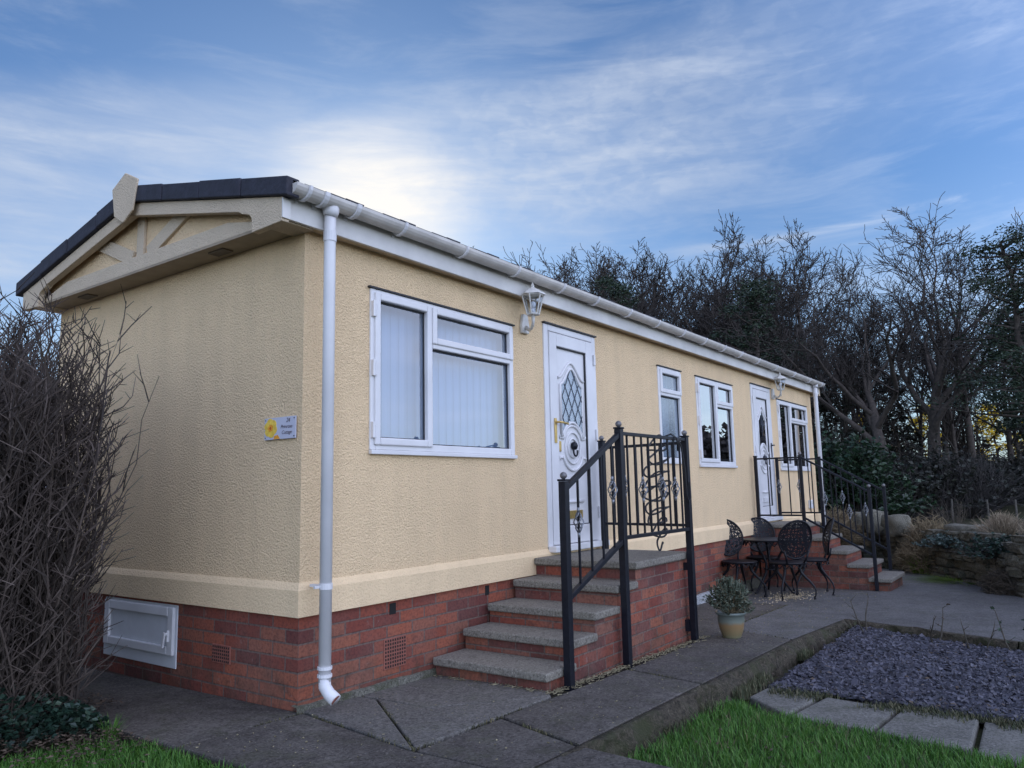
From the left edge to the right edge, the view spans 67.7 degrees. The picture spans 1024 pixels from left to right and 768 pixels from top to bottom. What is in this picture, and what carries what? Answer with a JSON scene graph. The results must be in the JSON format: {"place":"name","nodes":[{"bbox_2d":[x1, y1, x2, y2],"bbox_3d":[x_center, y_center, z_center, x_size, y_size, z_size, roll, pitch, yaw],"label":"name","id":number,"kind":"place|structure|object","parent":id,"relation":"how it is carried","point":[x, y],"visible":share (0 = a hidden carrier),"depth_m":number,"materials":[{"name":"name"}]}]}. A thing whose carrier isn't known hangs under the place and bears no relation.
{"place":"outdoors","nodes":[
{"label":"outdoors","id":0,"kind":"place"},
{"bbox_2d":[6,745,204,767],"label":"lawn","id":1,"kind":"structure","parent":0,"point":[102,758],"depth_m":3.48,"materials":[{"name":"plant"}]},
{"bbox_2d":[97,713,125,742],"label":"grass tuft","id":2,"kind":"object","parent":1,"relation":"on","point":[115,730],"visible":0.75,"depth_m":3.73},
{"bbox_2d":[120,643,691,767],"bbox_3d":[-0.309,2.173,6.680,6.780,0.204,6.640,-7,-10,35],"label":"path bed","id":3,"kind":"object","parent":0,"point":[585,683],"visible":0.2,"depth_m":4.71,"materials":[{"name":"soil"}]},
{"bbox_2d":[61,600,789,767],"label":"path","id":4,"kind":"structure","parent":0,"point":[168,715],"depth_m":3.89,"materials":[{"name":"concrete"}]},
{"bbox_2d":[0,626,1023,767],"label":"leaf litter","id":5,"kind":"object","parent":4,"relation":"on","point":[73,741],"visible":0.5,"depth_m":3.59,"materials":[{"name":"plant"}]},
{"bbox_2d":[0,681,110,749],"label":"ivy","id":6,"kind":"object","parent":5,"relation":"on","point":[84,718],"visible":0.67,"depth_m":3.66,"materials":[{"name":"green plant"}]},
{"bbox_2d":[715,610,745,638],"bbox_3d":[1.800,1.973,6.260,0.248,0.210,0.248,-7,-10,35],"label":"plant pot","id":7,"kind":"object","parent":4,"relation":"on","point":[731,625],"visible":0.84,"depth_m":6.18,"materials":[{"name":"ceramic"}]},
{"bbox_2d":[700,575,754,614],"bbox_3d":[1.776,1.746,6.304,0.408,0.333,0.435,-1,-8,-4],"label":"lavender plant","id":8,"kind":"object","parent":7,"relation":"on","point":[730,596],"visible":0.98,"depth_m":6.22,"materials":[{"name":"green plant"}]},
{"bbox_2d":[304,675,550,751],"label":"path","id":9,"kind":"structure","parent":0,"point":[419,714],"depth_m":4.14,"materials":[{"name":"concrete"}]},
{"bbox_2d":[0,696,1023,767],"bbox_3d":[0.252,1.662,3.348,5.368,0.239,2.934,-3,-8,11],"label":"grass","id":10,"kind":"structure","parent":0,"point":[161,757],"depth_m":3.59,"materials":[{"name":"plant"}]},
{"bbox_2d":[0,501,1023,761],"bbox_3d":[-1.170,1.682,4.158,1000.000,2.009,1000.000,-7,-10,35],"label":"ground","id":11,"kind":"structure","parent":0,"point":[1006,509],"depth_m":4.73,"materials":[{"name":"soil"}]},
{"bbox_2d":[0,272,158,746],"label":"bare hedge","id":12,"kind":"object","parent":11,"relation":"on","point":[39,556],"visible":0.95,"depth_m":3.79,"materials":[{"name":"plant"}]},
{"bbox_2d":[16,173,825,714],"bbox_3d":[0.789,1.065,9.611,3.509,3.964,11.536,-7,-10,35],"label":"mobile home","id":13,"kind":"object","parent":11,"relation":"on","point":[388,517],"visible":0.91,"depth_m":5.16,"materials":[{"name":"beige"}]},
{"bbox_2d":[264,415,296,439],"bbox_3d":[-1.353,0.257,4.448,0.287,0.128,0.009,-7,-10,35],"label":"name plaque","id":14,"kind":"object","parent":13,"relation":"attached to","point":[280,428],"visible":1,"depth_m":4.44,"materials":[{"name":"ceramic"}]},
{"bbox_2d":[368,285,517,458],"bbox_3d":[-0.490,-0.019,5.473,0.171,1.146,1.729,-7,-10,35],"label":"window","id":15,"kind":"structure","parent":13,"relation":"in","point":[441,383],"depth_m":5.43,"materials":[{"name":"white plastic"}]},
{"bbox_2d":[520,282,545,333],"bbox_3d":[0.145,-0.628,6.173,0.187,0.400,0.329,2,-9,-24],"label":"wall lantern","id":16,"kind":"object","parent":13,"relation":"attached to","point":[532,292],"depth_m":6.12,"materials":[{"name":"metal"}]},
{"bbox_2d":[542,321,609,552],"bbox_3d":[0.527,0.469,6.754,0.197,1.938,0.904,-7,-10,35],"label":"door","id":17,"kind":"structure","parent":13,"relation":"in","point":[569,360],"depth_m":6.73,"materials":[{"name":"white plastic"}]},
{"bbox_2d":[656,364,682,463],"bbox_3d":[1.687,0.355,8.491,0.190,1.149,0.713,-7,-10,35],"label":"window","id":18,"kind":"structure","parent":13,"relation":"in","point":[664,393],"depth_m":8.67,"materials":[{"name":"white plastic"}]},
{"bbox_2d":[667,375,737,467],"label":"window","id":19,"kind":"structure","parent":13,"relation":"in","point":[714,399],"depth_m":9.51,"materials":[{"name":"white plastic"}]},
{"bbox_2d":[749,383,782,521],"bbox_3d":[3.612,0.985,10.983,0.197,1.938,0.882,-7,-10,35],"label":"door","id":20,"kind":"structure","parent":13,"relation":"in","point":[763,445],"depth_m":10.98,"materials":[{"name":"white plastic"}]},
{"bbox_2d":[771,372,786,398],"bbox_3d":[3.982,0.014,11.437,0.187,0.400,0.334,2,-9,-24],"label":"wall lantern","id":21,"kind":"object","parent":13,"relation":"attached to","point":[779,377],"depth_m":11.37,"materials":[{"name":"metal"}]},
{"bbox_2d":[776,398,810,470],"bbox_3d":[4.523,0.848,12.287,0.109,1.097,1.664,-7,-10,35],"label":"window","id":22,"kind":"structure","parent":13,"relation":"in","point":[792,420],"depth_m":12.18,"materials":[{"name":"white plastic"}]},
{"bbox_2d":[433,549,690,691],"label":"entrance steps","id":23,"kind":"structure","parent":11,"relation":"on","point":[517,641],"depth_m":5.30,"materials":[{"name":"brick"}]},
{"bbox_2d":[557,421,698,690],"bbox_3d":[0.584,1.196,5.771,0.926,1.749,2.105,-7,-10,35],"label":"stair railing","id":24,"kind":"object","parent":23,"relation":"attached to","point":[568,592],"visible":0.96,"depth_m":5.33,"materials":[{"name":"black metal"}]},
{"bbox_2d":[643,433,691,550],"bbox_3d":[1.231,0.865,6.142,0.237,0.930,0.536,-15,-16,60],"label":"coiled cable","id":25,"kind":"object","parent":24,"relation":"hanging from","point":[653,487],"visible":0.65,"depth_m":6.12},
{"bbox_2d":[177,604,1016,767],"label":"moss and dead grass","id":26,"kind":"object","parent":11,"relation":"on","point":[472,728],"visible":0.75,"depth_m":3.77,"materials":[{"name":"plant"}]},
{"bbox_2d":[503,241,695,333],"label":"bare tree","id":27,"kind":"object","parent":11,"relation":"on","point":[569,278],"visible":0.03,"depth_m":37.49,"materials":[{"name":"brown plant"}]},
{"bbox_2d":[573,251,628,299],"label":"bare tree","id":28,"kind":"object","parent":11,"relation":"on","point":[601,272],"visible":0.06,"depth_m":39.91,"materials":[{"name":"brown plant"}]},
{"bbox_2d":[522,243,699,322],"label":"bare tree","id":29,"kind":"object","parent":11,"relation":"on","point":[554,269],"visible":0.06,"depth_m":48.63,"materials":[{"name":"brown plant"}]},
{"bbox_2d":[587,273,645,311],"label":"evergreen tree","id":30,"kind":"object","parent":11,"relation":"on","point":[609,284],"visible":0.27,"depth_m":34.09,"materials":[{"name":"green plant"}]},
{"bbox_2d":[590,284,673,313],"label":"bare tree","id":31,"kind":"object","parent":11,"relation":"on","point":[641,300],"visible":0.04,"depth_m":37.49,"materials":[{"name":"brown plant"}]},
{"bbox_2d":[574,247,690,326],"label":"bare tree","id":32,"kind":"object","parent":11,"relation":"on","point":[629,280],"visible":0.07,"depth_m":43.51,"materials":[{"name":"brown plant"}]},
{"bbox_2d":[584,244,690,326],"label":"bare tree","id":33,"kind":"object","parent":11,"relation":"on","point":[623,264],"visible":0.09,"depth_m":46.95,"materials":[{"name":"brown plant"}]},
{"bbox_2d":[616,282,694,319],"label":"bare tree","id":34,"kind":"object","parent":11,"relation":"on","point":[676,303],"visible":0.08,"depth_m":38.08,"materials":[{"name":"brown plant"}]},
{"bbox_2d":[603,274,711,334],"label":"bare tree","id":35,"kind":"object","parent":11,"relation":"on","point":[666,294],"visible":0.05,"depth_m":45.10,"materials":[{"name":"brown plant"}]},
{"bbox_2d":[557,237,769,328],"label":"bare tree","id":36,"kind":"object","parent":11,"relation":"on","point":[643,264],"visible":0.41,"depth_m":43.05,"materials":[{"name":"brown plant"}]},
{"bbox_2d":[534,620,848,767],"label":"kerb","id":37,"kind":"structure","parent":11,"relation":"on","point":[625,738],"depth_m":4.46,"materials":[{"name":"concrete"}]},
{"bbox_2d":[671,283,728,342],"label":"bare tree","id":38,"kind":"object","parent":11,"relation":"on","point":[697,310],"visible":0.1,"depth_m":39.89,"materials":[{"name":"brown plant"}]},
{"bbox_2d":[671,278,738,343],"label":"bare tree","id":39,"kind":"object","parent":11,"relation":"on","point":[708,305],"visible":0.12,"depth_m":39.16,"materials":[{"name":"brown plant"}]},
{"bbox_2d":[632,234,825,376],"bbox_3d":[11.024,-0.619,36.487,7.912,13.346,10.247,-7,-10,36],"label":"bare tree","id":40,"kind":"object","parent":11,"relation":"on","point":[762,262],"visible":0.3,"depth_m":36.11,"materials":[{"name":"brown plant"}]},
{"bbox_2d":[684,237,774,333],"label":"bare tree","id":41,"kind":"object","parent":11,"relation":"on","point":[698,258],"visible":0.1,"depth_m":44.78,"materials":[{"name":"brown plant"}]},
{"bbox_2d":[663,209,807,354],"bbox_3d":[12.170,-0.736,41.071,7.967,14.976,11.922,-5,-9,24],"label":"bare tree","id":42,"kind":"object","parent":11,"relation":"on","point":[734,239],"visible":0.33,"depth_m":39.22,"materials":[{"name":"brown plant"}]},
{"bbox_2d":[678,271,797,354],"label":"bare tree","id":43,"kind":"object","parent":11,"relation":"on","point":[697,296],"visible":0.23,"depth_m":37.66,"materials":[{"name":"brown plant"}]},
{"bbox_2d":[708,273,815,374],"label":"evergreen tree","id":44,"kind":"object","parent":11,"relation":"on","point":[761,290],"visible":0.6,"depth_m":32.68,"materials":[{"name":"green plant"}]},
{"bbox_2d":[707,254,855,367],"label":"bare tree","id":45,"kind":"object","parent":11,"relation":"on","point":[765,275],"visible":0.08,"depth_m":45.32,"materials":[{"name":"brown plant"}]},
{"bbox_2d":[745,280,822,418],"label":"bare tree","id":46,"kind":"object","parent":11,"relation":"on","point":[784,322],"visible":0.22,"depth_m":34.99,"materials":[{"name":"brown plant"}]},
{"bbox_2d":[715,246,858,379],"bbox_3d":[13.023,0.181,37.170,6.603,11.808,9.881,-1,-8,-5],"label":"bare tree","id":47,"kind":"object","parent":11,"relation":"on","point":[804,302],"visible":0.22,"depth_m":35.87,"materials":[{"name":"brown plant"}]},
{"bbox_2d":[737,218,874,442],"bbox_3d":[16.031,-0.679,40.536,7.487,14.666,11.204,-7,-10,35],"label":"bare tree","id":48,"kind":"object","parent":11,"relation":"on","point":[802,277],"visible":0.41,"depth_m":39.10,"materials":[{"name":"brown plant"}]},
{"bbox_2d":[616,630,1023,755],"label":"ground weeds","id":49,"kind":"object","parent":11,"relation":"on","point":[748,689],"visible":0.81,"depth_m":4.40,"materials":[{"name":"plant"}]},
{"bbox_2d":[805,321,842,446],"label":"bare tree","id":50,"kind":"object","parent":11,"relation":"on","point":[825,417],"visible":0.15,"depth_m":30.56,"materials":[{"name":"brown plant"}]},
{"bbox_2d":[788,293,902,440],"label":"bare tree","id":51,"kind":"object","parent":11,"relation":"on","point":[842,421],"visible":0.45,"depth_m":28.84,"materials":[{"name":"brown plant"}]},
{"bbox_2d":[820,503,870,547],"bbox_3d":[5.927,2.652,14.188,1.510,0.886,1.448,-7,-10,35],"label":"dry shrub","id":52,"kind":"object","parent":11,"relation":"on","point":[857,539],"visible":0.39,"depth_m":13.86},
{"bbox_2d":[713,236,990,455],"bbox_3d":[12.582,-0.681,25.476,9.684,10.090,8.621,3,-9,-28],"label":"bare tree","id":53,"kind":"object","parent":11,"relation":"on","point":[874,419],"visible":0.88,"depth_m":26.50,"materials":[{"name":"brown plant"}]},
{"bbox_2d":[811,362,894,464],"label":"evergreen tree","id":54,"kind":"object","parent":11,"relation":"on","point":[822,409],"visible":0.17,"depth_m":29.56,"materials":[{"name":"green plant"}]},
{"bbox_2d":[800,288,919,440],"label":"bare tree","id":55,"kind":"object","parent":11,"relation":"on","point":[845,313],"visible":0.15,"depth_m":41.73,"materials":[{"name":"brown plant"}]},
{"bbox_2d":[836,286,883,425],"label":"bare tree","id":56,"kind":"object","parent":11,"relation":"on","point":[861,339],"visible":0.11,"depth_m":42.99,"materials":[{"name":"brown plant"}]},
{"bbox_2d":[812,318,913,436],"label":"bare tree","id":57,"kind":"object","parent":11,"relation":"on","point":[885,421],"visible":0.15,"depth_m":30.04,"materials":[{"name":"brown plant"}]},
{"bbox_2d":[826,311,907,434],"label":"bare tree","id":58,"kind":"object","parent":11,"relation":"on","point":[877,389],"visible":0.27,"depth_m":29.06,"materials":[{"name":"brown plant"}]},
{"bbox_2d":[813,422,943,523],"bbox_3d":[7.842,2.052,17.361,3.449,2.430,4.105,-7,-10,35],"label":"laurel bush","id":59,"kind":"object","parent":11,"relation":"on","point":[867,464],"visible":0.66,"depth_m":16.83,"materials":[{"name":"green plant"}]},
{"bbox_2d":[757,672,1016,723],"bbox_3d":[3.721,1.902,4.700,3.750,0.132,3.050,-7,-10,35],"label":"gravel bed","id":60,"kind":"object","parent":11,"relation":"on","point":[852,700],"visible":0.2,"depth_m":4.66,"materials":[{"name":"gravel"}]},
{"bbox_2d":[767,625,1023,723],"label":"slate chippings","id":61,"kind":"object","parent":60,"relation":"on","point":[845,669],"visible":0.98,"depth_m":5.12,"materials":[{"name":"gravel"}]},
{"bbox_2d":[859,373,927,463],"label":"evergreen tree","id":62,"kind":"object","parent":11,"relation":"on","point":[908,434],"visible":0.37,"depth_m":32.27,"materials":[{"name":"green plant"}]},
{"bbox_2d":[876,318,954,456],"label":"bare tree","id":63,"kind":"object","parent":11,"relation":"on","point":[921,441],"visible":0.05,"depth_m":37.42,"materials":[{"name":"brown plant"}]},
{"bbox_2d":[811,386,1023,468],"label":"wood","id":64,"kind":"object","parent":11,"relation":"on","point":[976,432],"visible":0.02,"depth_m":35.91,"materials":[{"name":"plant"}]},
{"bbox_2d":[872,295,992,464],"bbox_3d":[17.744,0.794,31.920,4.028,8.572,6.027,1,-8,-13],"label":"bare tree","id":65,"kind":"object","parent":11,"relation":"on","point":[925,389],"visible":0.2,"depth_m":31.53,"materials":[{"name":"brown plant"}]},
{"bbox_2d":[844,619,1023,650],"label":"kerb","id":66,"kind":"structure","parent":11,"relation":"on","point":[977,640],"depth_m":6.24,"materials":[{"name":"concrete"}]},
{"bbox_2d":[845,193,1023,470],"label":"bare tree","id":67,"kind":"object","parent":11,"relation":"on","point":[937,375],"visible":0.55,"depth_m":26.91,"materials":[{"name":"brown plant"}]},
{"bbox_2d":[885,450,992,521],"bbox_3d":[9.832,2.466,18.673,3.325,1.799,2.937,-7,-10,35],"label":"bramble thicket","id":68,"kind":"object","parent":11,"relation":"on","point":[927,488],"visible":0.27,"depth_m":18.27,"materials":[{"name":"green plant"}]},
{"bbox_2d":[856,528,1023,597],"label":"dry stone wall","id":69,"kind":"structure","parent":11,"relation":"on","point":[958,566],"depth_m":10.43,"materials":[{"name":"stone"}]},
{"bbox_2d":[861,509,883,535],"bbox_3d":[6.553,2.500,13.779,0.392,0.477,0.598,-3,-8,10],"label":"boulder","id":70,"kind":"object","parent":69,"relation":"on","point":[880,514],"visible":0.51,"depth_m":13.57,"materials":[{"name":"stone"}]},
{"bbox_2d":[880,514,914,536],"bbox_3d":[6.436,2.359,12.751,0.392,0.377,0.801,-2,-8,8],"label":"boulder","id":71,"kind":"object","parent":69,"relation":"on","point":[897,523],"visible":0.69,"depth_m":12.47,"materials":[{"name":"stone"}]},
{"bbox_2d":[892,512,950,574],"bbox_3d":[6.536,2.460,11.810,1.360,1.011,1.377,-7,-10,35],"label":"dry shrub","id":72,"kind":"object","parent":69,"relation":"on","point":[918,552],"visible":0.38,"depth_m":11.79,"materials":[{"name":"plant"}]},
{"bbox_2d":[911,530,963,549],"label":"cushion plant","id":73,"kind":"object","parent":69,"relation":"on","point":[943,541],"visible":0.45,"depth_m":10.82,"materials":[{"name":"green plant"}]},
{"bbox_2d":[943,523,987,531],"bbox_3d":[6.478,2.119,10.889,0.388,0.234,0.955,-2,-8,9],"label":"boulder","id":74,"kind":"object","parent":69,"relation":"on","point":[955,526],"visible":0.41,"depth_m":10.74,"materials":[{"name":"stone"}]},
{"bbox_2d":[948,531,1023,559],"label":"cushion plant","id":75,"kind":"object","parent":69,"relation":"on","point":[989,546],"visible":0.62,"depth_m":9.35,"materials":[{"name":"green plant"}]},
{"bbox_2d":[964,509,1023,534],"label":"ornamental grass","id":76,"kind":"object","parent":69,"relation":"on","point":[1003,525],"depth_m":10.00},
{"bbox_2d":[893,332,986,468],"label":"bare tree","id":77,"kind":"object","parent":11,"relation":"on","point":[954,438],"visible":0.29,"depth_m":29.15,"materials":[{"name":"brown plant"}]},
{"bbox_2d":[864,294,1015,462],"bbox_3d":[18.729,0.713,33.781,6.844,9.390,4.514,-7,-10,37],"label":"bare tree","id":78,"kind":"object","parent":11,"relation":"on","point":[949,433],"visible":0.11,"depth_m":33.73,"materials":[{"name":"brown plant"}]},
{"bbox_2d":[865,233,1020,499],"bbox_3d":[17.971,-0.743,29.543,7.241,11.013,4.839,-6,-9,34],"label":"bare tree","id":79,"kind":"object","parent":11,"relation":"on","point":[970,439],"visible":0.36,"depth_m":29.68,"materials":[{"name":"brown plant"}]},
{"bbox_2d":[914,496,977,524],"bbox_3d":[7.734,2.287,13.310,1.286,0.765,1.232,-7,-10,35],"label":"dry shrub","id":80,"kind":"object","parent":11,"relation":"on","point":[959,520],"visible":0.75,"depth_m":13.25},
{"bbox_2d":[889,433,1011,519],"bbox_3d":[10.321,2.290,18.848,3.384,2.120,2.683,-7,-10,35],"label":"bramble thicket","id":81,"kind":"object","parent":11,"relation":"on","point":[943,468],"visible":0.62,"depth_m":18.61,"materials":[{"name":"green plant"}]},
{"bbox_2d":[894,220,1023,433],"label":"pine tree","id":82,"kind":"object","parent":11,"relation":"on","point":[1014,294],"visible":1,"depth_m":22.20,"materials":[{"name":"green plant"}]},
{"bbox_2d":[917,332,1001,462],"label":"bare tree","id":83,"kind":"object","parent":11,"relation":"on","point":[962,431],"visible":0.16,"depth_m":34.22,"materials":[{"name":"brown plant"}]},
{"bbox_2d":[921,345,1022,461],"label":"bare tree","id":84,"kind":"object","parent":11,"relation":"on","point":[1010,440],"visible":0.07,"depth_m":31.88,"materials":[{"name":"brown plant"}]},
{"bbox_2d":[924,444,1023,517],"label":"bramble thicket","id":85,"kind":"object","parent":11,"relation":"on","point":[983,494],"visible":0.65,"depth_m":18.53,"materials":[{"name":"plant"}]},
{"bbox_2d":[935,268,1023,404],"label":"bare tree","id":86,"kind":"object","parent":11,"relation":"on","point":[953,377],"visible":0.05,"depth_m":31.28,"materials":[{"name":"brown plant"}]},
{"bbox_2d":[946,452,1023,510],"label":"bramble thicket","id":87,"kind":"object","parent":11,"relation":"on","point":[999,463],"visible":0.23,"depth_m":20.52,"materials":[{"name":"green plant"}]},
{"bbox_2d":[950,332,1022,458],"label":"bare tree","id":88,"kind":"object","parent":11,"relation":"on","point":[1016,444],"visible":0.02,"depth_m":33.84,"materials":[{"name":"brown plant"}]},
{"bbox_2d":[958,453,1023,504],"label":"bramble thicket","id":89,"kind":"object","parent":11,"relation":"on","point":[1008,464],"visible":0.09,"depth_m":22.45,"materials":[{"name":"green plant"}]},
{"bbox_2d":[968,562,1021,595],"bbox_3d":[5.956,2.335,8.985,1.027,0.552,0.992,-7,-10,35],"label":"dry shrub","id":90,"kind":"object","parent":11,"relation":"on","point":[1002,584],"visible":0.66,"depth_m":8.91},
{"bbox_2d":[973,405,1018,456],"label":"sunlit tree","id":91,"kind":"object","parent":11,"relation":"on","point":[989,438],"visible":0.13,"depth_m":49.34,"materials":[{"name":"yellow plant"}]},
{"bbox_2d":[981,305,1023,439],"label":"pine tree","id":92,"kind":"object","parent":11,"relation":"on","point":[1015,420],"visible":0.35,"depth_m":24.93,"materials":[{"name":"green plant"}]},
{"bbox_2d":[988,441,1023,494],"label":"bramble thicket","id":93,"kind":"object","parent":11,"relation":"on","point":[1015,460],"visible":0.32,"depth_m":23.27,"materials":[{"name":"green plant"}]},
{"bbox_2d":[0,0,1023,460],"label":"sky","id":94,"kind":"structure","parent":0,"point":[489,126],"materials":[{"name":"blue"}]},
{"bbox_2d":[743,568,1023,641],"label":"patio","id":95,"kind":"structure","parent":0,"point":[913,602],"depth_m":7.76,"materials":[{"name":"concrete"}]},
{"bbox_2d":[195,586,875,767],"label":"straw litter","id":96,"kind":"object","parent":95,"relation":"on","point":[608,672],"visible":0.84,"depth_m":4.91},
{"bbox_2d":[721,519,766,596],"bbox_3d":[2.729,2.104,9.255,0.437,0.914,0.523,1,-8,-17],"label":"garden chair","id":97,"kind":"object","parent":95,"relation":"on","point":[737,562],"visible":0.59,"depth_m":9.39,"materials":[{"name":"metal"}]},
{"bbox_2d":[747,517,785,590],"bbox_3d":[3.275,2.214,9.978,0.437,0.914,0.523,-2,-8,7],"label":"garden chair","id":98,"kind":"object","parent":95,"relation":"on","point":[769,526],"visible":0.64,"depth_m":10.15,"materials":[{"name":"metal"}]},
{"bbox_2d":[743,537,795,593],"bbox_3d":[3.216,2.257,9.472,0.660,0.658,0.660,-7,-10,35],"label":"garden table","id":99,"kind":"object","parent":95,"relation":"on","point":[756,540],"visible":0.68,"depth_m":9.42,"materials":[{"name":"metal"}]},
{"bbox_2d":[764,520,816,600],"bbox_3d":[3.237,2.037,8.898,0.437,0.914,0.523,0,-8,-9],"label":"garden chair","id":100,"kind":"object","parent":95,"relation":"on","point":[799,564],"visible":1,"depth_m":8.74,"materials":[{"name":"metal"}]},
{"bbox_2d":[759,589,824,605],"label":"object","id":101,"kind":"object","parent":95,"relation":"on","point":[789,597],"visible":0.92,"depth_m":8.95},
{"bbox_2d":[791,518,834,595],"bbox_3d":[3.705,2.103,9.353,0.523,0.914,0.437,-3,-8,12],"label":"garden chair","id":102,"kind":"object","parent":95,"relation":"on","point":[820,560],"visible":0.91,"depth_m":9.34,"materials":[{"name":"metal"}]},
{"bbox_2d":[753,452,878,590],"bbox_3d":[3.927,1.782,9.950,1.460,1.804,0.068,-7,-10,35],"label":"stair railing","id":103,"kind":"object","parent":95,"relation":"on","point":[870,508],"visible":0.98,"depth_m":9.94,"materials":[{"name":"black metal"}]},
{"bbox_2d":[758,521,904,590],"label":"entrance steps","id":104,"kind":"structure","parent":95,"relation":"on","point":[848,567],"depth_m":9.89,"materials":[{"name":"brick"}]},
{"bbox_2d":[775,457,892,569],"bbox_3d":[4.485,1.787,10.730,1.460,1.564,0.068,-7,-10,35],"label":"stair railing","id":105,"kind":"object","parent":104,"relation":"attached to","point":[882,489],"visible":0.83,"depth_m":10.65,"materials":[{"name":"black metal"}]},
{"bbox_2d":[906,572,986,587],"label":"grass tuft","id":106,"kind":"object","parent":95,"relation":"on","point":[947,579],"visible":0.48,"depth_m":10.52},
{"bbox_2d":[750,688,1023,766],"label":"path","id":107,"kind":"structure","parent":0,"point":[966,733],"depth_m":4.08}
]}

